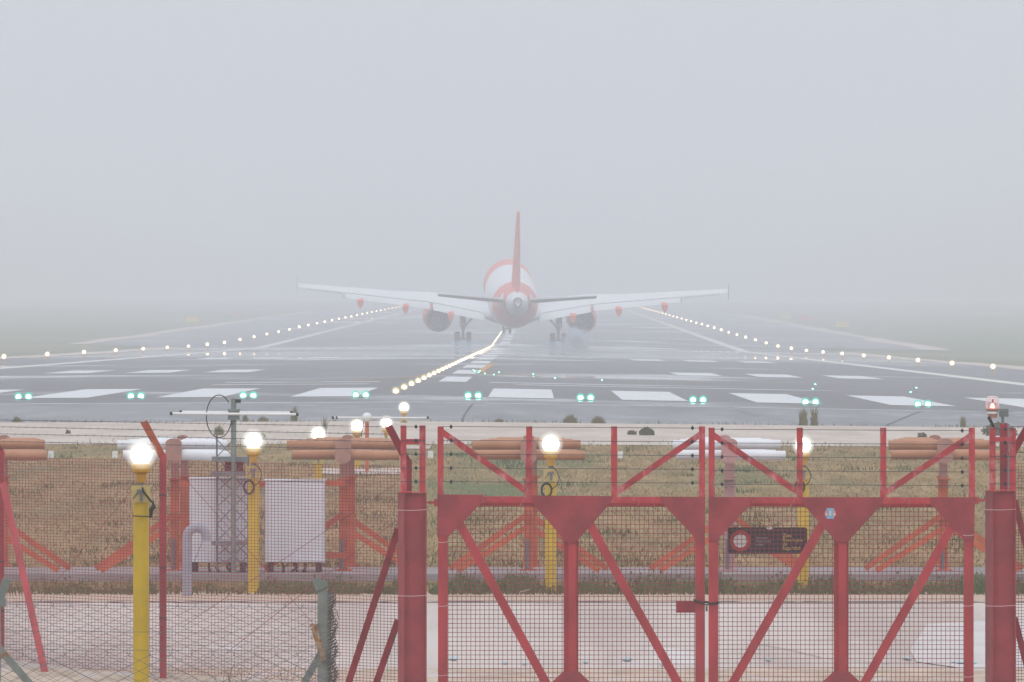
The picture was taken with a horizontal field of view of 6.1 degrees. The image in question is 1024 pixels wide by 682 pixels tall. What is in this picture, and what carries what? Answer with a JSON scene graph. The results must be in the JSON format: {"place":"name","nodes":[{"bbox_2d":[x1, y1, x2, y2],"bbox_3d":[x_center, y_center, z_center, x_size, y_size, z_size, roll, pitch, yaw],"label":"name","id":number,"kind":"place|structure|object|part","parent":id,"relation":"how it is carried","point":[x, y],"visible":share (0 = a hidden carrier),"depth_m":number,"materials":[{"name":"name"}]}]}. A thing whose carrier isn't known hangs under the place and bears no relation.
{"place":"outdoors","nodes":[
{"label":"outdoors","id":0,"kind":"place"},
{"bbox_2d":[0,347,186,358],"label":"runway marking line","id":1,"kind":"object","parent":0,"point":[112,351],"visible":0.89,"depth_m":651.27,"materials":[{"name":"white paint"}]},
{"bbox_2d":[69,311,313,343],"bbox_3d":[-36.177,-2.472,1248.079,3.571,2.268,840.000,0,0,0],"label":"sand strip","id":2,"kind":"object","parent":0,"point":[148,334],"visible":1,"depth_m":1063.59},
{"bbox_2d":[97,300,416,346],"bbox_3d":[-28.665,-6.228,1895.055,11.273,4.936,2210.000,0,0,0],"label":"shoulder","id":3,"kind":"object","parent":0,"point":[190,337],"visible":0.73,"depth_m":1058.18},
{"bbox_2d":[0,299,1023,602],"bbox_3d":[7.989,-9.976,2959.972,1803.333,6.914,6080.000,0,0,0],"label":"ground","id":4,"kind":"structure","parent":0,"point":[990,333],"depth_m":141.52,"materials":[{"name":"plant"}]},
{"bbox_2d":[48,451,53,457],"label":"marker block","id":5,"kind":"structure","parent":4,"relation":"on","point":[51,453],"depth_m":149.98,"materials":[{"name":"white concrete"}]},
{"bbox_2d":[112,451,117,457],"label":"marker block","id":6,"kind":"structure","parent":4,"relation":"on","point":[115,454],"depth_m":149.98,"materials":[{"name":"white concrete"}]},
{"bbox_2d":[130,444,155,681],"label":"approach light","id":7,"kind":"object","parent":4,"relation":"on","point":[141,454],"visible":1,"depth_m":62.66,"materials":[{"name":"yellow paint"}]},
{"bbox_2d":[1,577,338,681],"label":"chain link fence","id":8,"kind":"object","parent":4,"relation":"on","point":[323,638],"visible":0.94,"depth_m":66.51,"materials":[{"name":"metal"}]},
{"bbox_2d":[186,317,197,321],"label":"sign board","id":9,"kind":"object","parent":4,"relation":"on","point":[191,319],"visible":0.76,"depth_m":1189.96,"materials":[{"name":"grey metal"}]},
{"bbox_2d":[150,655,314,681],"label":"bramble","id":10,"kind":"object","parent":4,"relation":"on","point":[228,678],"visible":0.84,"depth_m":68.50,"materials":[{"name":"brown plant"}]},
{"bbox_2d":[232,313,242,315],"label":"sign board","id":11,"kind":"object","parent":4,"relation":"on","point":[237,314],"visible":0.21,"depth_m":1479.96,"materials":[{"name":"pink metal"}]},
{"bbox_2d":[243,432,261,592],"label":"approach light","id":12,"kind":"object","parent":4,"relation":"on","point":[253,454],"visible":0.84,"depth_m":89.47,"materials":[{"name":"yellow paint"}]},
{"bbox_2d":[312,428,324,478],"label":"approach light","id":13,"kind":"object","parent":4,"relation":"on","point":[320,432],"visible":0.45,"depth_m":114.46,"materials":[{"name":"yellow paint"}]},
{"bbox_2d":[351,420,362,467],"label":"approach light","id":14,"kind":"object","parent":4,"relation":"on","point":[355,424],"visible":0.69,"depth_m":139.75,"materials":[{"name":"white glass"}]},
{"bbox_2d":[322,468,400,473],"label":"concrete pad","id":15,"kind":"object","parent":4,"relation":"on","point":[337,471],"visible":0.38,"depth_m":137.57,"materials":[{"name":"grey concrete"}]},
{"bbox_2d":[332,413,428,470],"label":"monitor antenna","id":16,"kind":"object","parent":15,"relation":"on","point":[366,418],"visible":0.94,"depth_m":137.00,"materials":[{"name":"white painted metal"},{"name":"grey steel"}]},
{"bbox_2d":[406,445,430,448],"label":"concrete pad","id":17,"kind":"object","parent":4,"relation":"on","point":[415,447],"visible":0.62,"depth_m":161.57,"materials":[{"name":"grey concrete"}]},
{"bbox_2d":[428,451,432,457],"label":"marker block","id":18,"kind":"structure","parent":4,"relation":"on","point":[430,454],"depth_m":149.97,"materials":[{"name":"white concrete"}]},
{"bbox_2d":[6,601,984,601],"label":"road joint","id":19,"kind":"object","parent":4,"relation":"on","point":[508,601],"visible":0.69,"depth_m":86.97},
{"bbox_2d":[0,301,1023,412],"bbox_3d":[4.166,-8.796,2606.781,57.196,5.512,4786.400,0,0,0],"label":"runway","id":20,"kind":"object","parent":4,"relation":"on","point":[635,356],"visible":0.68,"depth_m":376.92,"materials":[{"name":"grey asphalt"}]},
{"bbox_2d":[15,393,31,399],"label":"threshold light","id":21,"kind":"object","parent":20,"relation":"on","point":[18,396],"visible":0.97,"depth_m":219.40,"materials":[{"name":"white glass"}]},
{"bbox_2d":[127,392,144,398],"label":"threshold light","id":22,"kind":"object","parent":20,"relation":"on","point":[130,395],"visible":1,"depth_m":219.39,"materials":[{"name":"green glass"}]},
{"bbox_2d":[240,392,256,398],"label":"threshold light","id":23,"kind":"object","parent":20,"relation":"on","point":[243,395],"visible":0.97,"depth_m":219.39,"materials":[{"name":"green glass"}]},
{"bbox_2d":[352,391,368,397],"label":"threshold light","id":24,"kind":"object","parent":20,"relation":"on","point":[355,394],"visible":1,"depth_m":219.38,"materials":[{"name":"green glass"}]},
{"bbox_2d":[465,392,481,398],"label":"threshold light","id":25,"kind":"object","parent":20,"relation":"on","point":[468,395],"visible":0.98,"depth_m":219.38,"materials":[{"name":"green glass"}]},
{"bbox_2d":[297,211,728,346],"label":"aeroplane","id":26,"kind":"object","parent":20,"relation":"on","point":[511,299],"visible":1,"depth_m":759.86,"materials":[{"name":"metal"}]},
{"bbox_2d":[577,394,593,400],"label":"threshold light","id":27,"kind":"object","parent":20,"relation":"on","point":[580,397],"visible":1,"depth_m":219.37,"materials":[{"name":"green glass"}]},
{"bbox_2d":[690,396,706,402],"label":"threshold light","id":28,"kind":"object","parent":20,"relation":"on","point":[703,399],"visible":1,"depth_m":219.36,"materials":[{"name":"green glass"}]},
{"bbox_2d":[802,398,818,404],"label":"threshold light","id":29,"kind":"object","parent":20,"relation":"on","point":[805,401],"visible":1,"depth_m":219.36,"materials":[{"name":"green glass"}]},
{"bbox_2d":[914,400,930,406],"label":"threshold light","id":30,"kind":"object","parent":20,"relation":"on","point":[918,403],"visible":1,"depth_m":219.35,"materials":[{"name":"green glass"}]},
{"bbox_2d":[0,402,1023,427],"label":"stopway","id":31,"kind":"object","parent":4,"relation":"on","point":[433,411],"visible":0.92,"depth_m":204.79,"materials":[{"name":"grey concrete"}]},
{"bbox_2d":[12,416,20,421],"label":"grass tuft","id":32,"kind":"object","parent":31,"relation":"on","point":[16,418],"visible":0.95,"depth_m":194.15,"materials":[{"name":"plant"}]},
{"bbox_2d":[242,415,248,421],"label":"grass tuft","id":33,"kind":"object","parent":31,"relation":"on","point":[245,418],"visible":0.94,"depth_m":194.14,"materials":[{"name":"green plant"}]},
{"bbox_2d":[257,417,268,421],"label":"grass tuft","id":34,"kind":"object","parent":31,"relation":"on","point":[263,419],"visible":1,"depth_m":194.16,"materials":[{"name":"plant"}]},
{"bbox_2d":[287,405,297,421],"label":"grass tuft","id":35,"kind":"object","parent":31,"relation":"on","point":[293,418],"visible":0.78,"depth_m":194.14,"materials":[{"name":"green plant"}]},
{"bbox_2d":[0,421,1023,446],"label":"sand strip","id":36,"kind":"object","parent":4,"relation":"on","point":[865,435],"visible":0.55,"depth_m":181.93,"materials":[{"name":"beige sand"}]},
{"bbox_2d":[213,424,224,434],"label":"grass tuft","id":37,"kind":"object","parent":36,"relation":"on","point":[219,431],"visible":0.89,"depth_m":175.93,"materials":[{"name":"plant"}]},
{"bbox_2d":[320,414,331,434],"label":"grass tuft","id":38,"kind":"object","parent":36,"relation":"on","point":[324,428],"visible":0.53,"depth_m":175.95,"materials":[{"name":"green plant"}]},
{"bbox_2d":[381,419,390,439],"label":"approach light","id":39,"kind":"object","parent":36,"relation":"on","point":[387,422],"visible":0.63,"depth_m":167.54,"materials":[{"name":"white glass"}]},
{"bbox_2d":[400,403,407,422],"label":"approach light","id":40,"kind":"object","parent":36,"relation":"on","point":[403,409],"visible":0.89,"depth_m":190.95,"materials":[{"name":"white glass"}]},
{"bbox_2d":[18,419,1023,447],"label":"verge weeds","id":41,"kind":"object","parent":36,"relation":"on","point":[532,422],"visible":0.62,"depth_m":193.88,"materials":[{"name":"plant"}]},
{"bbox_2d":[562,414,577,422],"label":"grass tuft","id":42,"kind":"object","parent":36,"relation":"on","point":[570,419],"visible":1,"depth_m":193.91,"materials":[{"name":"plant"}]},
{"bbox_2d":[591,415,605,422],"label":"grass tuft","id":43,"kind":"object","parent":36,"relation":"on","point":[597,419],"visible":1,"depth_m":193.92,"materials":[{"name":"green plant"}]},
{"bbox_2d":[627,430,636,434],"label":"shrub","id":44,"kind":"object","parent":36,"relation":"on","point":[631,432],"visible":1,"depth_m":178.43,"materials":[{"name":"green plant"}]},
{"bbox_2d":[639,426,654,434],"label":"shrub","id":45,"kind":"object","parent":36,"relation":"on","point":[646,431],"visible":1,"depth_m":177.90,"materials":[{"name":"green plant"}]},
{"bbox_2d":[798,407,808,425],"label":"grass tuft","id":46,"kind":"object","parent":36,"relation":"on","point":[802,419],"visible":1,"depth_m":193.72,"materials":[{"name":"green plant"}]},
{"bbox_2d":[810,406,819,425],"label":"grass tuft","id":47,"kind":"object","parent":36,"relation":"on","point":[814,421],"visible":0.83,"depth_m":193.70,"materials":[{"name":"plant"}]},
{"bbox_2d":[917,432,926,436],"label":"shrub","id":48,"kind":"object","parent":36,"relation":"on","point":[923,434],"visible":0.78,"depth_m":176.90,"materials":[{"name":"green plant"}]},
{"bbox_2d":[960,415,966,426],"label":"grass tuft","id":49,"kind":"object","parent":36,"relation":"on","point":[963,420],"visible":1,"depth_m":193.50,"materials":[{"name":"plant"}]},
{"bbox_2d":[981,421,1017,435],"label":"shrub","id":50,"kind":"object","parent":36,"relation":"on","point":[986,429],"visible":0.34,"depth_m":180.94,"materials":[{"name":"green plant"}]},
{"bbox_2d":[1,668,1023,681],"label":"sandy verge","id":51,"kind":"structure","parent":4,"relation":"on","point":[432,674],"depth_m":79.72,"materials":[{"name":"beige sand"}]},
{"bbox_2d":[0,419,411,681],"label":"fence","id":52,"kind":"object","parent":51,"relation":"on","point":[5,503],"visible":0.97,"depth_m":78.87,"materials":[{"name":"red metal"}]},
{"bbox_2d":[398,425,436,681],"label":"gate post","id":53,"kind":"object","parent":51,"relation":"on","point":[412,586],"visible":1,"depth_m":75.97,"materials":[{"name":"red metal"}]},
{"bbox_2d":[437,425,707,681],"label":"gate leaf","id":54,"kind":"object","parent":53,"relation":"attached to","point":[571,519],"visible":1,"depth_m":75.99,"materials":[{"name":"red paint"}]},
{"bbox_2d":[975,427,1015,681],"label":"gate post","id":55,"kind":"object","parent":51,"relation":"on","point":[1000,585],"visible":1,"depth_m":75.96,"materials":[{"name":"red metal"}]},
{"bbox_2d":[708,427,974,681],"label":"gate leaf","id":56,"kind":"object","parent":55,"relation":"attached to","point":[841,520],"visible":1,"depth_m":75.98,"materials":[{"name":"red paint"}]},
{"bbox_2d":[693,599,718,604],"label":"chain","id":57,"kind":"object","parent":56,"relation":"attached to","point":[713,603],"visible":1,"depth_m":75.95,"materials":[{"name":"grey metal"}]},
{"bbox_2d":[727,527,806,553],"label":"sign","id":58,"kind":"object","parent":56,"relation":"attached to","point":[769,543],"visible":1,"depth_m":76.08,"materials":[{"name":"black metal"}]},
{"bbox_2d":[986,396,1013,427],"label":"beacon","id":59,"kind":"object","parent":55,"relation":"on","point":[993,413],"visible":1,"depth_m":76.01,"materials":[{"name":"pink plastic"}]},
{"bbox_2d":[1000,423,1023,681],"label":"fence","id":60,"kind":"object","parent":51,"relation":"on","point":[1004,463],"visible":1,"depth_m":76.52,"materials":[{"name":"red metal"}]},
{"bbox_2d":[5,567,1023,580],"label":"plinth","id":61,"kind":"structure","parent":4,"relation":"on","point":[432,574],"depth_m":90.24,"materials":[{"name":"grey concrete"}]},
{"bbox_2d":[0,435,71,572],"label":"antenna","id":62,"kind":"object","parent":61,"relation":"on","point":[26,447],"visible":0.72,"depth_m":91.21,"materials":[{"name":"orange paint"}]},
{"bbox_2d":[94,435,246,572],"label":"antenna","id":63,"kind":"object","parent":61,"relation":"on","point":[177,450],"visible":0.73,"depth_m":91.21,"materials":[{"name":"white paint"}]},
{"bbox_2d":[189,477,246,571],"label":"cabinet","id":64,"kind":"object","parent":61,"relation":"on","point":[226,508],"visible":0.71,"depth_m":90.62,"materials":[{"name":"white metal"}]},
{"bbox_2d":[179,481,189,486],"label":"rail","id":65,"kind":"object","parent":64,"relation":"attached to","point":[183,483],"visible":1,"depth_m":91.00,"materials":[{"name":"red metal"}]},
{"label":"door","id":66,"kind":"part","parent":64,"relation":"part of","materials":[{"name":"white metal"}]},
{"bbox_2d":[170,395,298,572],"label":"lattice mast","id":67,"kind":"object","parent":61,"relation":"on","point":[233,413],"visible":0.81,"depth_m":90.29,"materials":[{"name":"metal"}]},
{"bbox_2d":[265,479,326,571],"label":"cabinet","id":68,"kind":"object","parent":61,"relation":"on","point":[320,543],"visible":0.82,"depth_m":90.62,"materials":[{"name":"white metal"}]},
{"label":"door","id":69,"kind":"part","parent":68,"relation":"part of","materials":[{"name":"white metal"}]},
{"bbox_2d":[326,480,344,485],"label":"rail","id":70,"kind":"object","parent":68,"relation":"attached to","point":[335,482],"visible":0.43,"depth_m":91.00,"materials":[{"name":"red metal"}]},
{"bbox_2d":[326,552,344,557],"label":"rail","id":71,"kind":"object","parent":68,"relation":"attached to","point":[327,554],"visible":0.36,"depth_m":91.00,"materials":[{"name":"red metal"}]},
{"bbox_2d":[263,435,398,570],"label":"antenna","id":72,"kind":"object","parent":61,"relation":"on","point":[313,450],"visible":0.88,"depth_m":91.22,"materials":[{"name":"orange paint"}]},
{"bbox_2d":[448,435,606,572],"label":"antenna","id":73,"kind":"object","parent":61,"relation":"on","point":[501,447],"visible":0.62,"depth_m":91.20,"materials":[{"name":"orange paint"}]},
{"bbox_2d":[649,435,797,571],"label":"antenna","id":74,"kind":"object","parent":61,"relation":"on","point":[755,448],"visible":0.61,"depth_m":91.20,"materials":[{"name":"white paint"}]},
{"bbox_2d":[864,435,1023,572],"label":"antenna","id":75,"kind":"object","parent":61,"relation":"on","point":[913,448],"visible":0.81,"depth_m":91.19,"materials":[{"name":"orange paint"}]},
{"bbox_2d":[5,591,1023,600],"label":"road edge","id":76,"kind":"object","parent":4,"relation":"on","point":[434,597],"visible":0.43,"depth_m":88.15,"materials":[{"name":"grey concrete"}]},
{"bbox_2d":[183,523,210,595],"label":"vent pipe","id":77,"kind":"object","parent":76,"relation":"on","point":[206,534],"visible":0.61,"depth_m":88.58,"materials":[{"name":"grey plastic"}]},
{"bbox_2d":[7,445,1023,594],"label":"weeds","id":78,"kind":"object","parent":76,"relation":"on","point":[979,587],"visible":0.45,"depth_m":89.48,"materials":[{"name":"brown plant"}]},
{"bbox_2d":[541,435,559,592],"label":"approach light","id":79,"kind":"object","parent":4,"relation":"on","point":[550,443],"visible":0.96,"depth_m":89.46,"materials":[{"name":"yellow paint"}]},
{"bbox_2d":[618,451,622,458],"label":"marker block","id":80,"kind":"structure","parent":4,"relation":"on","point":[620,453],"depth_m":149.96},
{"bbox_2d":[780,314,789,317],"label":"sign board","id":81,"kind":"object","parent":4,"relation":"on","point":[784,315],"visible":0.76,"depth_m":1499.78,"materials":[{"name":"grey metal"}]},
{"bbox_2d":[794,438,811,588],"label":"approach light","id":82,"kind":"object","parent":4,"relation":"on","point":[806,480],"visible":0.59,"depth_m":89.45,"materials":[{"name":"yellow paint"}]},
{"bbox_2d":[799,316,811,320],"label":"sign board","id":83,"kind":"object","parent":4,"relation":"on","point":[805,318],"visible":1,"depth_m":1419.78,"materials":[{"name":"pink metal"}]},
{"bbox_2d":[836,322,848,328],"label":"sign board","id":84,"kind":"object","parent":4,"relation":"on","point":[842,324],"visible":0.88,"depth_m":1199.79,"materials":[{"name":"grey metal"}]},
{"bbox_2d":[0,0,1023,301],"label":"sky","id":85,"kind":"structure","parent":0,"point":[770,150],"materials":[{"name":"grey"}]},
{"bbox_2d":[1,603,1023,667],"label":"road","id":86,"kind":"structure","parent":0,"point":[432,632],"depth_m":83.61,"materials":[{"name":"grey asphalt"}]},
{"bbox_2d":[449,656,976,664],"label":"paint trace","id":87,"kind":"object","parent":86,"relation":"on","point":[661,663],"visible":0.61,"depth_m":80.95,"materials":[{"name":"paint"}]},
{"bbox_2d":[910,621,1023,667],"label":"concrete patch","id":88,"kind":"object","parent":86,"relation":"on","point":[979,642],"visible":0.4,"depth_m":82.44,"materials":[{"name":"grey concrete"}]},
{"bbox_2d":[625,301,919,351],"bbox_3d":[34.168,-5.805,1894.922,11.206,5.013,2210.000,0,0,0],"label":"shoulder","id":89,"kind":"object","parent":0,"point":[807,337],"visible":0.79,"depth_m":1089.63},
{"bbox_2d":[732,314,947,349],"bbox_3d":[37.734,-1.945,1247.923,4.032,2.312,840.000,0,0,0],"label":"sand strip","id":90,"kind":"object","parent":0,"point":[913,345],"visible":0.99,"depth_m":1055.64,"materials":[{"name":"beige sand"}]},
{"bbox_2d":[835,352,1023,369],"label":"sand strip","id":91,"kind":"object","parent":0,"point":[965,363],"visible":0.92,"depth_m":592.11,"materials":[{"name":"beige sand"}]}
]}

